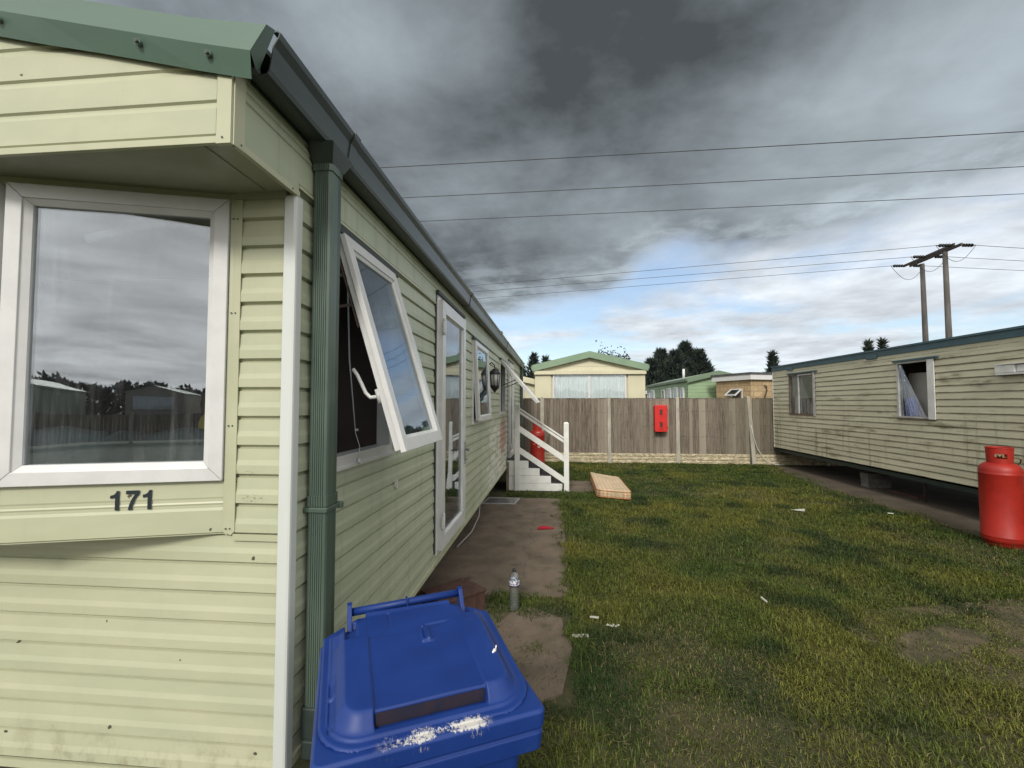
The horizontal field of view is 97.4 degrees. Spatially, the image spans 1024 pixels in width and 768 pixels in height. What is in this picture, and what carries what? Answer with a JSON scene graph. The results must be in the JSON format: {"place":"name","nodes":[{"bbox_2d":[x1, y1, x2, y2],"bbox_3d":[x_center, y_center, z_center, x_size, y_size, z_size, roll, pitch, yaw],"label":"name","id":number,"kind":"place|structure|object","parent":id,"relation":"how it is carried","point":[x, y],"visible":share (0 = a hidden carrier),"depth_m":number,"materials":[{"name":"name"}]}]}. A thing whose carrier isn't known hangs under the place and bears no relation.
{"place":"outdoors","nodes":[
{"label":"outdoors","id":0,"kind":"place"},
{"bbox_2d":[198,414,204,428],"bbox_3d":[-1.469,0.237,2.196,0.110,0.252,0.066,0,-2,5],"label":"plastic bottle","id":1,"kind":"object","parent":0,"point":[201,424],"visible":0.09,"depth_m":2.17,"materials":[{"name":"yellow"}]},
{"bbox_2d":[410,603,571,702],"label":"path","id":2,"kind":"structure","parent":0,"point":[527,631],"depth_m":3.12,"materials":[{"name":"concrete"}]},
{"bbox_2d":[420,577,486,610],"bbox_3d":[-0.466,1.739,3.588,0.420,0.200,0.319,2,-3,-41],"label":"wooden step","id":3,"kind":"object","parent":2,"relation":"on","point":[473,594],"visible":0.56,"depth_m":3.58,"materials":[{"name":"red wood"}]},
{"bbox_2d":[509,568,519,611],"bbox_3d":[0.018,1.674,3.677,0.087,0.334,0.087,0,-2,5],"label":"water bottle","id":4,"kind":"object","parent":2,"relation":"on","point":[513,582],"visible":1,"depth_m":3.66,"materials":[{"name":"clear plastic"}]},
{"bbox_2d":[417,497,569,597],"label":"path","id":5,"kind":"structure","parent":0,"point":[472,554],"depth_m":5.10,"materials":[{"name":"concrete"}]},
{"bbox_2d":[482,497,519,504],"bbox_3d":[-0.183,2.000,7.702,0.605,0.016,0.460,0,-2,5],"label":"drain cover","id":6,"kind":"object","parent":5,"relation":"on","point":[498,500],"visible":0.98,"depth_m":7.69,"materials":[{"name":"metal"}]},
{"bbox_2d":[537,526,553,529],"bbox_3d":[0.451,1.911,6.011,0.236,0.041,0.068,0,-2,-9],"label":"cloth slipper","id":7,"kind":"object","parent":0,"point":[543,527],"visible":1,"depth_m":5.99,"materials":[{"name":"red fabric"}]},
{"bbox_2d":[85,0,1023,372],"label":"sky","id":8,"kind":"structure","parent":0,"point":[419,82],"materials":[{"name":"grey"}]},
{"bbox_2d":[542,481,593,492],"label":"path","id":9,"kind":"structure","parent":0,"point":[581,486],"depth_m":9.08,"materials":[{"name":"concrete"}]},
{"bbox_2d":[506,403,568,491],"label":"entrance stairs","id":10,"kind":"structure","parent":9,"relation":"on","point":[525,470],"depth_m":8.63,"materials":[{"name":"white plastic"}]},
{"bbox_2d":[292,459,1023,767],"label":"ground","id":11,"kind":"structure","parent":0,"point":[498,489],"depth_m":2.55,"materials":[{"name":"green plant"}]},
{"bbox_2d":[0,755,156,767],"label":"hardstanding","id":12,"kind":"structure","parent":11,"relation":"on","point":[65,760],"depth_m":2.11,"materials":[{"name":"grey concrete"}]},
{"bbox_2d":[0,0,539,767],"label":"static caravan","id":13,"kind":"object","parent":12,"relation":"on","point":[218,224],"visible":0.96,"depth_m":1.60,"materials":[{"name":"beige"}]},
{"bbox_2d":[0,183,5,298],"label":"window","id":14,"kind":"structure","parent":13,"relation":"in","point":[2,187],"depth_m":1.49,"materials":[{"name":"white plastic"}]},
{"bbox_2d":[0,182,230,486],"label":"window","id":15,"kind":"structure","parent":13,"relation":"in","point":[25,204],"depth_m":1.51,"materials":[{"name":"white plastic"}]},
{"bbox_2d":[33,426,203,462],"bbox_3d":[-1.974,0.745,2.248,1.850,1.100,0.826,0,-2,5],"label":"sofa","id":16,"kind":"object","parent":13,"relation":"on","point":[65,444],"visible":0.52,"depth_m":1.86,"materials":[{"name":"fabric"}]},
{"bbox_2d":[337,225,442,471],"bbox_3d":[-0.586,-0.141,2.181,0.373,1.034,0.770,0,-2,5],"label":"window","id":17,"kind":"structure","parent":13,"relation":"in","point":[406,415],"depth_m":2.09,"materials":[{"name":"white plastic"}]},
{"bbox_2d":[433,290,469,555],"bbox_3d":[-0.511,0.314,3.974,0.151,2.048,1.060,0,-2,5],"label":"door","id":18,"kind":"structure","parent":13,"relation":"in","point":[450,458],"depth_m":3.84,"materials":[{"name":"white plastic"}]},
{"bbox_2d":[456,506,479,546],"bbox_3d":[-0.514,1.713,5.653,0.062,0.399,0.915,-1,-2,13],"label":"waste hose","id":19,"kind":"object","parent":13,"relation":"hanging from","point":[472,529],"visible":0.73,"depth_m":5.59,"materials":[{"name":"grey plastic"}]},
{"bbox_2d":[471,336,491,424],"bbox_3d":[-0.387,-0.018,5.575,0.147,0.994,1.080,0,-2,5],"label":"window","id":20,"kind":"structure","parent":13,"relation":"in","point":[480,371],"depth_m":5.40,"materials":[{"name":"white plastic"}]},
{"bbox_2d":[507,359,514,457],"bbox_3d":[-0.006,0.530,9.447,0.151,2.018,0.940,0,-2,5],"label":"door","id":21,"kind":"structure","parent":13,"relation":"in","point":[510,390],"depth_m":9.07,"materials":[{"name":"plastic"}]},
{"bbox_2d":[499,358,539,414],"bbox_3d":[0.132,0.054,8.037,0.729,0.970,0.880,0,-2,5],"label":"window","id":22,"kind":"structure","parent":13,"relation":"in","point":[502,401],"depth_m":7.93,"materials":[{"name":"plastic"}]},
{"bbox_2d":[310,586,544,767],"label":"wheelie bin","id":23,"kind":"object","parent":11,"relation":"on","point":[402,683],"visible":1,"depth_m":1.14,"materials":[{"name":"blue plastic"}]},
{"bbox_2d":[523,365,530,377],"bbox_3d":[0.924,0.603,40.172,4.845,5.584,4.922,1,-3,-25],"label":"conifer tree","id":24,"kind":"object","parent":11,"relation":"on","point":[525,373],"visible":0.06,"depth_m":39.84,"materials":[{"name":"green plant"}]},
{"bbox_2d":[523,376,534,397],"bbox_3d":[-0.446,0.986,21.819,3.720,2.770,8.785,0,-2,5],"label":"static caravan","id":25,"kind":"object","parent":11,"relation":"on","point":[529,383],"visible":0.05,"depth_m":17.50,"materials":[{"name":"grey"}]},
{"bbox_2d":[526,351,540,378],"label":"conifer tree","id":26,"kind":"object","parent":11,"relation":"on","point":[533,357],"visible":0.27,"depth_m":40.10,"materials":[{"name":"green plant"}]},
{"bbox_2d":[530,422,544,463],"bbox_3d":[0.634,1.573,11.283,0.374,1.209,0.374,0,-2,5],"label":"gas cylinder","id":27,"kind":"object","parent":11,"relation":"on","point":[537,451],"visible":0.48,"depth_m":11.14,"materials":[{"name":"red paint"}]},
{"bbox_2d":[540,354,550,362],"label":"conifer tree","id":28,"kind":"object","parent":11,"relation":"on","point":[545,358],"visible":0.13,"depth_m":40.86,"materials":[{"name":"green plant"}]},
{"bbox_2d":[531,351,649,397],"bbox_3d":[3.008,0.709,19.753,3.820,3.150,10.285,0,-2,5],"label":"static caravan","id":29,"kind":"object","parent":11,"relation":"on","point":[589,374],"visible":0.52,"depth_m":14.78,"materials":[{"name":"white plastic"}]},
{"bbox_2d":[553,374,625,397],"bbox_3d":[2.539,0.509,14.779,2.380,1.730,0.085,0,-2,5],"label":"window","id":30,"kind":"structure","parent":29,"relation":"in","point":[564,385],"depth_m":14.80,"materials":[{"name":"white plastic"}]},
{"bbox_2d":[590,472,630,499],"bbox_3d":[1.859,1.929,8.649,0.585,0.214,1.745,0,-2,5],"label":"mattress","id":31,"kind":"object","parent":11,"relation":"on","point":[608,486],"visible":1,"depth_m":8.19,"materials":[{"name":"brown fabric"}]},
{"bbox_2d":[595,340,630,359],"bbox_3d":[7.101,-0.049,31.494,2.476,6.154,2.487,0,-2,5],"label":"broadleaf tree","id":32,"kind":"object","parent":11,"relation":"on","point":[618,355],"visible":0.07,"depth_m":30.98,"materials":[{"name":"green plant"}]},
{"bbox_2d":[643,357,670,385],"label":"conifer tree","id":33,"kind":"object","parent":11,"relation":"on","point":[653,375],"visible":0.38,"depth_m":43.85,"materials":[{"name":"green plant"}]},
{"bbox_2d":[646,347,674,384],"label":"conifer tree","id":34,"kind":"object","parent":11,"relation":"on","point":[660,355],"visible":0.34,"depth_m":44.87,"materials":[{"name":"green plant"}]},
{"bbox_2d":[662,348,690,380],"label":"conifer tree","id":35,"kind":"object","parent":11,"relation":"on","point":[676,359],"visible":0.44,"depth_m":43.81,"materials":[{"name":"green plant"}]},
{"bbox_2d":[521,396,843,465],"bbox_3d":[3.762,1.295,12.710,13.660,1.885,0.110,0,-2,5],"label":"garden fence","id":36,"kind":"object","parent":11,"relation":"on","point":[700,430],"visible":0.45,"depth_m":12.64,"materials":[{"name":"wood"},{"name":"concrete"}]},
{"bbox_2d":[653,405,667,431],"bbox_3d":[4.133,0.954,12.529,0.355,0.740,0.260,0,-2,5],"label":"extinguisher box","id":37,"kind":"object","parent":36,"relation":"attached to","point":[660,419],"visible":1,"depth_m":12.41,"materials":[{"name":"red plastic"}]},
{"bbox_2d":[655,405,667,431],"bbox_3d":[4.115,0.950,12.417,0.340,0.740,0.034,0,-2,5],"label":"door","id":38,"kind":"structure","parent":37,"relation":"in","point":[660,410],"depth_m":12.41,"materials":[{"name":"red plastic"}]},
{"bbox_2d":[677,339,695,375],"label":"conifer tree","id":39,"kind":"object","parent":11,"relation":"on","point":[686,347],"visible":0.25,"depth_m":44.78,"materials":[{"name":"green plant"}]},
{"bbox_2d":[645,369,731,398],"bbox_3d":[9.335,0.906,23.834,2.710,3.100,8.985,0,-2,5],"label":"static caravan","id":40,"kind":"object","parent":11,"relation":"on","point":[700,386],"visible":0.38,"depth_m":19.75,"materials":[{"name":"green"}]},
{"bbox_2d":[651,390,654,397],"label":"window","id":41,"kind":"structure","parent":40,"relation":"in","point":[652,391],"depth_m":26.29,"materials":[{"name":"white plastic"}]},
{"bbox_2d":[667,388,671,397],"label":"window","id":42,"kind":"structure","parent":40,"relation":"in","point":[669,390],"depth_m":22.60,"materials":[{"name":"white plastic"}]},
{"bbox_2d":[673,387,678,397],"bbox_3d":[7.827,1.033,21.498,0.085,1.750,0.700,0,-2,5],"label":"window","id":43,"kind":"structure","parent":40,"relation":"in","point":[675,389],"depth_m":21.49,"materials":[{"name":"white plastic"}]},
{"bbox_2d":[680,387,684,397],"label":"window","id":44,"kind":"structure","parent":40,"relation":"in","point":[682,390],"depth_m":20.23,"materials":[{"name":"white plastic"}]},
{"bbox_2d":[688,346,716,374],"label":"conifer tree","id":45,"kind":"object","parent":11,"relation":"on","point":[701,363],"visible":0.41,"depth_m":43.80,"materials":[{"name":"green plant"}]},
{"bbox_2d":[711,372,772,409],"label":"shower block","id":46,"kind":"structure","parent":11,"relation":"on","point":[753,385],"depth_m":17.26,"materials":[{"name":"beige brick"}]},
{"bbox_2d":[724,389,742,398],"bbox_3d":[8.663,0.715,17.603,0.393,1.056,0.580,1,-3,-16],"label":"window","id":47,"kind":"structure","parent":46,"relation":"in","point":[734,393],"depth_m":17.55,"materials":[{"name":"white plastic"}]},
{"bbox_2d":[762,349,779,371],"bbox_3d":[23.333,0.114,40.167,2.661,6.561,2.797,0,-2,5],"label":"conifer tree","id":48,"kind":"object","parent":11,"relation":"on","point":[772,359],"visible":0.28,"depth_m":39.96,"materials":[{"name":"green plant"}]},
{"bbox_2d":[861,339,875,350],"bbox_3d":[31.716,-0.404,39.812,1.847,7.566,1.964,1,-3,-30],"label":"conifer tree","id":49,"kind":"object","parent":11,"relation":"on","point":[868,345],"visible":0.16,"depth_m":39.91,"materials":[{"name":"green plant"}]},
{"bbox_2d":[876,337,890,348],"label":"conifer tree","id":50,"kind":"object","parent":11,"relation":"on","point":[881,343],"visible":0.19,"depth_m":40.01,"materials":[{"name":"green plant"}]},
{"bbox_2d":[776,467,1023,550],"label":"hardstanding","id":51,"kind":"structure","parent":11,"relation":"on","point":[958,509],"depth_m":8.21,"materials":[{"name":"concrete"}]},
{"bbox_2d":[860,472,891,487],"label":"block pier","id":52,"kind":"structure","parent":51,"relation":"on","point":[873,480],"depth_m":8.94,"materials":[{"name":"concrete"}]},
{"bbox_2d":[771,325,1023,501],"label":"static caravan","id":53,"kind":"object","parent":51,"relation":"on","point":[966,392],"visible":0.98,"depth_m":7.65,"materials":[{"name":"beige"}]},
{"bbox_2d":[786,370,816,415],"bbox_3d":[7.041,0.234,10.874,0.125,1.050,1.290,0,-2,5],"label":"window","id":54,"kind":"structure","parent":53,"relation":"in","point":[802,398],"depth_m":10.91,"materials":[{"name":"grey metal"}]},
{"bbox_2d":[904,397,919,416],"bbox_3d":[6.912,0.867,7.728,0.180,1.280,0.320,0,-2,5],"label":"blue chair","id":55,"kind":"object","parent":53,"relation":"in","point":[907,408],"visible":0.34,"depth_m":7.71,"materials":[{"name":"blue fabric"}]},
{"bbox_2d":[892,356,938,420],"bbox_3d":[6.852,0.146,7.493,0.370,1.140,1.020,0,-2,5],"label":"window","id":56,"kind":"structure","parent":53,"relation":"in","point":[922,386],"depth_m":7.66,"materials":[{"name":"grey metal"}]},
{"bbox_2d":[888,489,928,498],"bbox_3d":[7.245,2.017,8.242,0.200,0.034,0.700,0,-2,5],"label":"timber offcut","id":57,"kind":"object","parent":51,"relation":"on","point":[909,494],"visible":1,"depth_m":8.19,"materials":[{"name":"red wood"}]},
{"bbox_2d":[891,243,975,341],"bbox_3d":[20.930,-1.948,22.325,1.698,9.181,3.892,-1,-2,13],"label":"utility pole","id":58,"kind":"object","parent":11,"relation":"on","point":[945,249],"visible":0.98,"depth_m":21.75,"materials":[{"name":"wood"},{"name":"steel"},{"name":"ceramic"}]},
{"bbox_2d":[478,266,886,298],"bbox_3d":[-1.357,-5.916,30.797,45.565,0.406,0.022,-1,-3,16],"label":"power line","id":59,"kind":"object","parent":58,"relation":"attached to","point":[693,281],"visible":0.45,"depth_m":27.12,"materials":[{"name":"grey metal"}]},
{"bbox_2d":[476,257,906,291],"bbox_3d":[-1.590,-6.032,29.116,45.263,0.225,0.022,-1,-3,16],"label":"power line","id":60,"kind":"object","parent":58,"relation":"attached to","point":[701,273],"visible":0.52,"depth_m":25.43,"materials":[{"name":"grey metal"}]},
{"bbox_2d":[472,245,935,285],"bbox_3d":[-1.800,-6.133,27.808,45.157,0.037,0.022,-1,-3,18],"label":"power line","id":61,"kind":"object","parent":58,"relation":"attached to","point":[715,264],"visible":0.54,"depth_m":23.73,"materials":[{"name":"grey metal"}]},
{"bbox_2d":[934,266,1023,270],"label":"power line","id":62,"kind":"object","parent":58,"relation":"attached to","point":[979,268],"visible":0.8,"depth_m":24.37,"materials":[{"name":"grey metal"}]},
{"bbox_2d":[956,257,1018,260],"bbox_3d":[38.998,-6.125,23.902,34.508,0.395,0.022,0,-2,-5],"label":"power line","id":63,"kind":"object","parent":58,"relation":"attached to","point":[992,259],"visible":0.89,"depth_m":22.73,"materials":[{"name":"grey metal"}]},
{"bbox_2d":[847,598,1023,689],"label":"bare dirt patch","id":64,"kind":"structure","parent":11,"relation":"on","point":[918,635],"depth_m":3.24,"materials":[{"name":"soil"},{"name":"grass"}]},
{"bbox_2d":[977,446,1023,549],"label":"gas cylinder","id":65,"kind":"object","parent":11,"relation":"on","point":[1001,493],"visible":1,"depth_m":5.27,"materials":[{"name":"red paint"}]},
{"bbox_2d":[380,131,1023,167],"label":"power line","id":66,"kind":"object","parent":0,"point":[710,149],"visible":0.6,"depth_m":13.64,"materials":[{"name":"grey metal"}]},
{"bbox_2d":[402,166,1023,197],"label":"power line","id":67,"kind":"object","parent":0,"point":[718,182],"visible":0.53,"depth_m":15.67,"materials":[{"name":"grey metal"}]},
{"bbox_2d":[420,193,1023,221],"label":"power line","id":68,"kind":"object","parent":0,"point":[728,207],"visible":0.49,"depth_m":17.68,"materials":[{"name":"grey metal"}]}
]}

